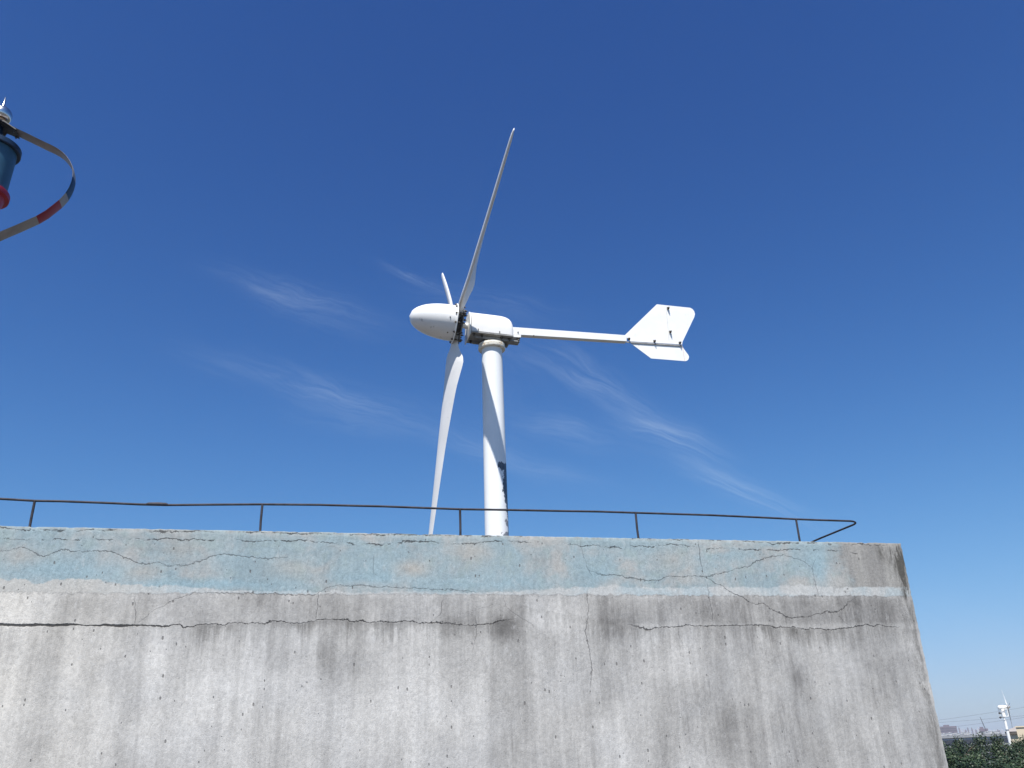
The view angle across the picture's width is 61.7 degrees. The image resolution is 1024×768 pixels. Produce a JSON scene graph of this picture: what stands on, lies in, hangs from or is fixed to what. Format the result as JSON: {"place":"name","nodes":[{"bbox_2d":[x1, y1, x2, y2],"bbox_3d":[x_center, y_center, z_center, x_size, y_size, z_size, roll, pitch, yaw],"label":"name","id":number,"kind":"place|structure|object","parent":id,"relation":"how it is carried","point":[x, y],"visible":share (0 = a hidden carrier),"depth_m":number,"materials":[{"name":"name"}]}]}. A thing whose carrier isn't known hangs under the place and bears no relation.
{"place":"outdoors","nodes":[
{"label":"outdoors","id":0,"kind":"place"},
{"bbox_2d":[0,0,1023,733],"label":"sky","id":1,"kind":"structure","parent":0,"point":[223,295],"materials":[{"name":"blue"}]},
{"bbox_2d":[940,725,957,733],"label":"apartment tower","id":2,"kind":"structure","parent":0,"point":[945,729],"depth_m":1387.34,"materials":[{"name":"grey concrete"}]},
{"bbox_2d":[942,733,1009,763],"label":"office building","id":3,"kind":"structure","parent":0,"point":[968,739],"depth_m":365.06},
{"bbox_2d":[1005,727,1019,751],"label":"grey roofed building","id":4,"kind":"structure","parent":0,"point":[1013,733],"depth_m":114.59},
{"bbox_2d":[1015,726,1023,742],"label":"beige building","id":5,"kind":"structure","parent":0,"point":[1020,730],"depth_m":87.22,"materials":[{"name":"beige concrete"}]},
{"label":"ground","id":6,"kind":"structure","parent":0,"visible":0},
{"bbox_2d":[945,750,959,767],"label":"tree","id":7,"kind":"object","parent":6,"relation":"on","point":[947,755],"visible":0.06,"depth_m":52.10,"materials":[{"name":"green plant"}]},
{"bbox_2d":[942,732,988,756],"bbox_3d":[29.383,29.783,54.616,4.269,14.141,4.247,5,-24,-16],"label":"tree","id":8,"kind":"object","parent":6,"relation":"on","point":[973,748],"visible":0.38,"depth_m":55.83,"materials":[{"name":"green plant"}]},
{"bbox_2d":[948,751,985,767],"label":"tree","id":9,"kind":"object","parent":6,"relation":"on","point":[978,759],"visible":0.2,"depth_m":45.78,"materials":[{"name":"green plant"}]},
{"bbox_2d":[954,742,990,759],"bbox_3d":[31.267,30.589,55.959,4.406,13.585,4.368,14,-28,-33],"label":"tree","id":10,"kind":"object","parent":6,"relation":"on","point":[980,749],"visible":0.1,"depth_m":58.65,"materials":[{"name":"green plant"}]},
{"bbox_2d":[943,743,1023,765],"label":"tree","id":11,"kind":"object","parent":6,"relation":"on","point":[1014,754],"visible":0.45,"depth_m":52.50,"materials":[{"name":"green plant"}]},
{"bbox_2d":[979,727,987,731],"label":"apartment tower","id":12,"kind":"structure","parent":6,"relation":"on","point":[981,729],"depth_m":1153.97,"materials":[{"name":"grey concrete"}]},
{"bbox_2d":[945,751,1023,767],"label":"tree","id":13,"kind":"object","parent":6,"relation":"on","point":[993,762],"visible":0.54,"depth_m":46.77,"materials":[{"name":"green plant"}]},
{"bbox_2d":[950,755,1020,767],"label":"tree","id":14,"kind":"object","parent":6,"relation":"on","point":[960,765],"visible":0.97,"depth_m":42.29,"materials":[{"name":"green plant"}]},
{"bbox_2d":[947,757,1023,767],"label":"tree","id":15,"kind":"object","parent":6,"relation":"on","point":[985,765],"visible":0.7,"depth_m":43.56,"materials":[{"name":"green plant"}]},
{"bbox_2d":[975,754,1023,764],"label":"tree","id":16,"kind":"object","parent":6,"relation":"on","point":[1006,758],"visible":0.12,"depth_m":50.82,"materials":[{"name":"green plant"}]},
{"bbox_2d":[987,732,1023,760],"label":"tree","id":17,"kind":"object","parent":6,"relation":"on","point":[994,745],"visible":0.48,"depth_m":55.25,"materials":[{"name":"green plant"}]},
{"bbox_2d":[998,690,1012,748],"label":"wind turbine","id":18,"kind":"object","parent":6,"relation":"on","point":[1002,708],"visible":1,"depth_m":92.53,"materials":[{"name":"white paint"}]},
{"bbox_2d":[992,745,1023,761],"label":"tree","id":19,"kind":"object","parent":6,"relation":"on","point":[996,749],"visible":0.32,"depth_m":53.42,"materials":[{"name":"green plant"}]},
{"bbox_2d":[995,758,1023,767],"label":"tree","id":20,"kind":"object","parent":6,"relation":"on","point":[1007,763],"visible":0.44,"depth_m":45.27,"materials":[{"name":"green plant"}]},
{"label":"roof deck","id":21,"kind":"structure","parent":0,"visible":0},
{"bbox_2d":[0,526,947,767],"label":"rooftop block","id":22,"kind":"structure","parent":21,"relation":"on","point":[147,648],"depth_m":5.83,"materials":[{"name":"concrete"}]},
{"bbox_2d":[0,97,75,240],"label":"vertical axis turbine","id":23,"kind":"object","parent":22,"relation":"on","point":[10,154],"visible":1,"depth_m":11.12,"materials":[{"name":"metal"}]},
{"bbox_2d":[0,498,855,541],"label":"lightning rail","id":24,"kind":"object","parent":22,"relation":"on","point":[262,505],"visible":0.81,"depth_m":6.20,"materials":[{"name":"metal"}]},
{"bbox_2d":[409,129,694,535],"bbox_3d":[0.021,-0.187,11.338,4.293,6.376,4.530,-11,-25,19],"label":"wind turbine","id":25,"kind":"object","parent":22,"relation":"on","point":[493,337],"visible":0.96,"depth_m":11.96,"materials":[{"name":"paint"}]}
]}

